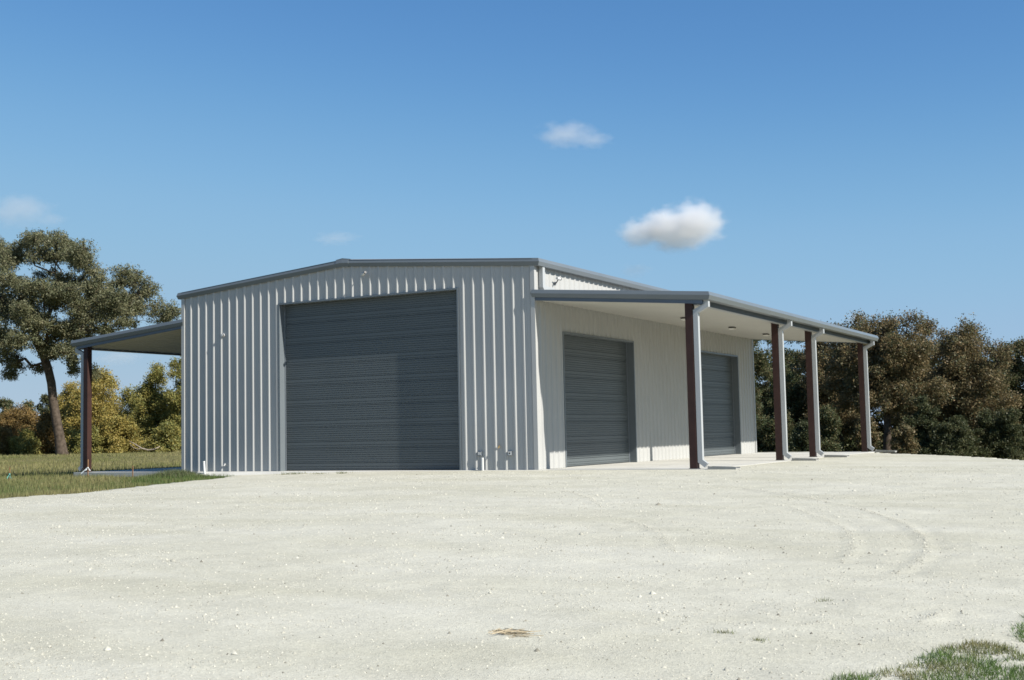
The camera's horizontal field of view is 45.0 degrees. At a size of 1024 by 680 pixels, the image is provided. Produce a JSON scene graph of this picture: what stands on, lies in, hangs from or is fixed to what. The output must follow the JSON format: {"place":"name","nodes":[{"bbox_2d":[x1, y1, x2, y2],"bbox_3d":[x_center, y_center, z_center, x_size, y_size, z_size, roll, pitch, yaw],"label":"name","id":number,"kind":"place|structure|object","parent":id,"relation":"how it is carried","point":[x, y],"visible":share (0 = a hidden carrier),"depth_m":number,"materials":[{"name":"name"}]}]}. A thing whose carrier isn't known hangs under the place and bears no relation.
{"place":"outdoors","nodes":[
{"label":"outdoors","id":0,"kind":"place"},
{"bbox_2d":[0,449,233,498],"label":"meadow grass","id":1,"kind":"structure","parent":0,"point":[60,477],"depth_m":38.32,"materials":[{"name":"green plant"}]},
{"bbox_2d":[74,451,874,476],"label":"concrete slab","id":2,"kind":"structure","parent":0,"point":[733,460],"depth_m":36.33,"materials":[{"name":"grey concrete"}]},
{"bbox_2d":[203,461,205,473],"bbox_3d":[-9.226,3.871,37.048,0.113,0.473,0.088,-4,-5,29],"label":"pipe stub","id":3,"kind":"object","parent":2,"relation":"on","point":[204,470],"visible":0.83,"depth_m":37.02,"materials":[{"name":"white plastic"}]},
{"bbox_2d":[481,458,483,470],"bbox_3d":[-0.775,3.274,32.566,0.071,0.344,0.073,-4,-5,29],"label":"pipe stub","id":4,"kind":"object","parent":2,"relation":"on","point":[482,464],"visible":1,"depth_m":32.54,"materials":[{"name":"white plastic"}]},
{"bbox_2d":[875,450,896,452],"bbox_3d":[13.596,4.038,44.951,0.716,0.098,0.335,-4,-5,29],"label":"splash block","id":5,"kind":"object","parent":2,"relation":"on","point":[877,451],"depth_m":44.85,"materials":[{"name":"concrete"}]},
{"bbox_2d":[71,258,878,471],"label":"metal building","id":6,"kind":"structure","parent":0,"point":[342,364],"depth_m":35.47,"materials":[{"name":"paint"}]},
{"bbox_2d":[278,288,461,470],"bbox_3d":[-4.039,1.191,34.758,6.248,4.938,0.315,-4,-5,29],"label":"overhead door","id":7,"kind":"structure","parent":6,"relation":"in","point":[369,382],"depth_m":34.81,"materials":[{"name":"paint"}]},
{"bbox_2d":[562,331,636,467],"bbox_3d":[2.456,1.727,35.589,0.315,3.719,4.938,-4,-5,29],"label":"overhead door","id":8,"kind":"structure","parent":6,"relation":"in","point":[599,372],"depth_m":35.87,"materials":[{"name":"paint"}]},
{"bbox_2d":[701,351,740,456],"bbox_3d":[7.214,2.278,44.217,0.315,3.719,4.953,-4,-5,29],"label":"overhead door","id":9,"kind":"structure","parent":6,"relation":"in","point":[719,371],"depth_m":45.12,"materials":[{"name":"paint"}]},
{"bbox_2d":[0,428,991,498],"bbox_3d":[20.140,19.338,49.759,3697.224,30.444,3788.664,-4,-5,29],"label":"ground","id":10,"kind":"structure","parent":0,"point":[108,457],"depth_m":60.46,"materials":[{"name":"green plant"}]},
{"bbox_2d":[0,425,16,454],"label":"wild shrub","id":11,"kind":"object","parent":10,"relation":"on","point":[5,432],"visible":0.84,"depth_m":92.78,"materials":[{"name":"green plant"}]},
{"bbox_2d":[0,397,17,427],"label":"elm tree","id":12,"kind":"object","parent":10,"relation":"on","point":[8,404],"visible":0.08,"depth_m":143.25,"materials":[{"name":"green plant"}]},
{"bbox_2d":[0,401,41,436],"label":"wild shrub","id":13,"kind":"object","parent":10,"relation":"on","point":[15,419],"visible":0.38,"depth_m":99.68,"materials":[{"name":"brown plant"}]},
{"bbox_2d":[7,425,46,454],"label":"wild shrub","id":14,"kind":"object","parent":10,"relation":"on","point":[24,442],"visible":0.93,"depth_m":92.64,"materials":[{"name":"green plant"}]},
{"bbox_2d":[22,399,34,411],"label":"elm tree","id":15,"kind":"object","parent":10,"relation":"on","point":[28,403],"visible":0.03,"depth_m":140.34,"materials":[{"name":"green plant"}]},
{"bbox_2d":[33,394,49,414],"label":"elm tree","id":16,"kind":"object","parent":10,"relation":"on","point":[44,400],"visible":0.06,"depth_m":117.47,"materials":[{"name":"green plant"}]},
{"bbox_2d":[31,408,54,453],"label":"wild shrub","id":17,"kind":"object","parent":10,"relation":"on","point":[44,434],"visible":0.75,"depth_m":94.61,"materials":[{"name":"green plant"}]},
{"bbox_2d":[48,378,79,435],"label":"elm tree","id":18,"kind":"object","parent":10,"relation":"on","point":[61,399],"visible":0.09,"depth_m":103.64,"materials":[{"name":"green plant"}]},
{"bbox_2d":[81,459,89,475],"bbox_3d":[-13.379,4.078,38.825,0.305,0.652,0.105,-2,-4,16],"label":"survey stake","id":19,"kind":"object","parent":10,"relation":"on","point":[87,468],"visible":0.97,"depth_m":38.79,"materials":[{"name":"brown wood"}]},
{"bbox_2d":[66,423,106,453],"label":"wild shrub","id":20,"kind":"object","parent":10,"relation":"on","point":[97,440],"visible":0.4,"depth_m":92.78,"materials":[{"name":"green plant"}]},
{"bbox_2d":[0,227,180,454],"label":"oak tree","id":21,"kind":"object","parent":10,"relation":"on","point":[93,305],"visible":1,"depth_m":86.71,"materials":[{"name":"green plant"}]},
{"bbox_2d":[60,365,129,446],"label":"elm tree","id":22,"kind":"object","parent":10,"relation":"on","point":[101,405],"visible":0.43,"depth_m":99.58,"materials":[{"name":"green plant"}]},
{"bbox_2d":[96,412,144,452],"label":"wild shrub","id":23,"kind":"object","parent":10,"relation":"on","point":[120,432],"visible":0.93,"depth_m":93.24,"materials":[{"name":"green plant"}]},
{"bbox_2d":[110,384,138,427],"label":"elm tree","id":24,"kind":"object","parent":10,"relation":"on","point":[126,395],"visible":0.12,"depth_m":105.31,"materials":[{"name":"green plant"}]},
{"bbox_2d":[129,441,159,450],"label":"dead branch","id":25,"kind":"object","parent":10,"relation":"on","point":[142,448],"visible":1,"depth_m":91.40,"materials":[{"name":"brown wood"}]},
{"bbox_2d":[124,360,176,451],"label":"elm tree","id":26,"kind":"object","parent":10,"relation":"on","point":[151,408],"visible":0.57,"depth_m":98.45,"materials":[{"name":"green plant"}]},
{"bbox_2d":[140,416,180,452],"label":"wild shrub","id":27,"kind":"object","parent":10,"relation":"on","point":[166,436],"visible":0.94,"depth_m":92.14,"materials":[{"name":"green plant"}]},
{"bbox_2d":[113,468,221,478],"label":"corner weeds","id":28,"kind":"object","parent":10,"relation":"on","point":[175,472],"visible":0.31,"depth_m":36.85,"materials":[{"name":"green plant"}]},
{"bbox_2d":[159,356,180,450],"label":"elm tree","id":29,"kind":"object","parent":10,"relation":"on","point":[173,403],"visible":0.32,"depth_m":96.70,"materials":[{"name":"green plant"}]},
{"bbox_2d":[755,393,768,451],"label":"wild shrub","id":30,"kind":"object","parent":10,"relation":"on","point":[759,418],"visible":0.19,"depth_m":85.16,"materials":[{"name":"green plant"}]},
{"bbox_2d":[753,340,796,444],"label":"oak tree","id":31,"kind":"object","parent":10,"relation":"on","point":[761,360],"visible":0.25,"depth_m":90.94,"materials":[{"name":"green plant"}]},
{"bbox_2d":[756,409,796,451],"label":"wild shrub","id":32,"kind":"object","parent":10,"relation":"on","point":[769,437],"visible":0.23,"depth_m":83.61,"materials":[{"name":"green plant"}]},
{"bbox_2d":[755,348,805,390],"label":"oak tree","id":33,"kind":"object","parent":10,"relation":"on","point":[770,364],"visible":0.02,"depth_m":112.97,"materials":[{"name":"green plant"}]},
{"bbox_2d":[770,341,818,442],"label":"oak tree","id":34,"kind":"object","parent":10,"relation":"on","point":[797,407],"visible":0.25,"depth_m":98.82,"materials":[{"name":"green plant"}]},
{"bbox_2d":[787,419,823,451],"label":"wild shrub","id":35,"kind":"object","parent":10,"relation":"on","point":[800,432],"visible":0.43,"depth_m":79.73,"materials":[{"name":"green plant"}]},
{"bbox_2d":[788,318,859,451],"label":"oak tree","id":36,"kind":"object","parent":10,"relation":"on","point":[850,419],"visible":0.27,"depth_m":94.51,"materials":[{"name":"green plant"}]},
{"bbox_2d":[795,353,855,450],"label":"oak tree","id":37,"kind":"object","parent":10,"relation":"on","point":[846,433],"visible":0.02,"depth_m":112.05,"materials":[{"name":"green plant"}]},
{"bbox_2d":[819,404,845,451],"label":"wild shrub","id":38,"kind":"object","parent":10,"relation":"on","point":[829,421],"visible":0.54,"depth_m":81.94,"materials":[{"name":"green plant"}]},
{"bbox_2d":[850,415,882,451],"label":"wild shrub","id":39,"kind":"object","parent":10,"relation":"on","point":[875,438],"visible":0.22,"depth_m":81.39,"materials":[{"name":"green plant"}]},
{"bbox_2d":[845,406,893,451],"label":"shrub","id":40,"kind":"object","parent":10,"relation":"on","point":[877,418],"visible":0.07,"depth_m":112.27,"materials":[{"name":"green plant"}]},
{"bbox_2d":[818,306,959,453],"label":"oak tree","id":41,"kind":"object","parent":10,"relation":"on","point":[891,361],"visible":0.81,"depth_m":85.99,"materials":[{"name":"green plant"}]},
{"bbox_2d":[886,422,920,453],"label":"wild shrub","id":42,"kind":"object","parent":10,"relation":"on","point":[903,442],"visible":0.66,"depth_m":79.64,"materials":[{"name":"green plant"}]},
{"bbox_2d":[879,365,936,447],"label":"oak tree","id":43,"kind":"object","parent":10,"relation":"on","point":[893,425],"depth_m":112.95,"materials":[{"name":"green plant"}]},
{"bbox_2d":[888,394,943,454],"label":"wild shrub","id":44,"kind":"object","parent":10,"relation":"on","point":[922,423],"visible":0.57,"depth_m":82.42,"materials":[{"name":"green plant"}]},
{"bbox_2d":[883,315,949,437],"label":"oak tree","id":45,"kind":"object","parent":10,"relation":"on","point":[933,359],"visible":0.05,"depth_m":96.87,"materials":[{"name":"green plant"}]},
{"bbox_2d":[927,414,982,456],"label":"wild shrub","id":46,"kind":"object","parent":10,"relation":"on","point":[955,438],"visible":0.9,"depth_m":81.25,"materials":[{"name":"green plant"}]},
{"bbox_2d":[923,312,1023,450],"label":"oak tree","id":47,"kind":"object","parent":10,"relation":"on","point":[975,378],"visible":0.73,"depth_m":87.10,"materials":[{"name":"green plant"}]},
{"bbox_2d":[967,406,1023,459],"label":"wild shrub","id":48,"kind":"object","parent":10,"relation":"on","point":[1001,438],"visible":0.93,"depth_m":82.50,"materials":[{"name":"green plant"}]},
{"bbox_2d":[986,351,1019,457],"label":"oak tree","id":49,"kind":"object","parent":10,"relation":"on","point":[993,359],"depth_m":113.26,"materials":[{"name":"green plant"}]},
{"bbox_2d":[993,336,1023,456],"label":"oak tree","id":50,"kind":"object","parent":10,"relation":"on","point":[1016,382],"visible":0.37,"depth_m":92.72,"materials":[{"name":"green plant"}]},
{"bbox_2d":[0,452,1023,679],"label":"gravel pad","id":51,"kind":"object","parent":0,"point":[519,654],"visible":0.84,"depth_m":12.01,"materials":[{"name":"gravel"}]},
{"bbox_2d":[273,470,306,474],"bbox_3d":[-6.171,3.726,34.681,1.350,0.144,0.366,-4,-5,29],"label":"grass tuft","id":52,"kind":"object","parent":51,"relation":"on","point":[283,473],"visible":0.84,"depth_m":34.67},
{"bbox_2d":[488,628,543,637],"bbox_3d":[0.026,2.097,8.887,0.422,0.058,0.218,-2,-4,6],"label":"straw clump","id":53,"kind":"object","parent":51,"relation":"on","point":[515,632],"visible":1,"depth_m":8.88,"materials":[{"name":"beige plant"}]},
{"bbox_2d":[713,628,734,633],"bbox_3d":[1.486,2.079,8.815,0.256,0.052,0.106,-5,-6,44],"label":"grass tuft","id":54,"kind":"object","parent":51,"relation":"on","point":[725,631],"visible":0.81,"depth_m":8.79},
{"bbox_2d":[708,466,740,469],"bbox_3d":[5.046,3.046,29.447,0.716,0.098,0.335,-4,-5,29],"label":"splash block","id":55,"kind":"object","parent":51,"relation":"on","point":[718,467],"depth_m":29.41,"materials":[{"name":"concrete"}]},
{"bbox_2d":[792,458,818,460],"bbox_3d":[8.453,3.441,35.624,0.716,0.098,0.335,-4,-5,29],"label":"splash block","id":56,"kind":"object","parent":51,"relation":"on","point":[804,459],"depth_m":35.54,"materials":[{"name":"concrete"}]},
{"bbox_2d":[824,455,849,456],"bbox_3d":[10.187,3.643,38.769,0.716,0.098,0.335,-4,-5,29],"label":"splash block","id":57,"kind":"object","parent":51,"relation":"on","point":[836,456],"depth_m":38.66,"materials":[{"name":"concrete"}]},
{"bbox_2d":[823,611,1023,679],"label":"turf patch","id":58,"kind":"object","parent":51,"relation":"on","point":[974,644],"visible":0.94,"depth_m":7.47,"materials":[{"name":"green plant"}]},
{"bbox_2d":[0,0,1023,424],"label":"sky","id":59,"kind":"structure","parent":0,"point":[821,160],"materials":[{"name":"blue"}]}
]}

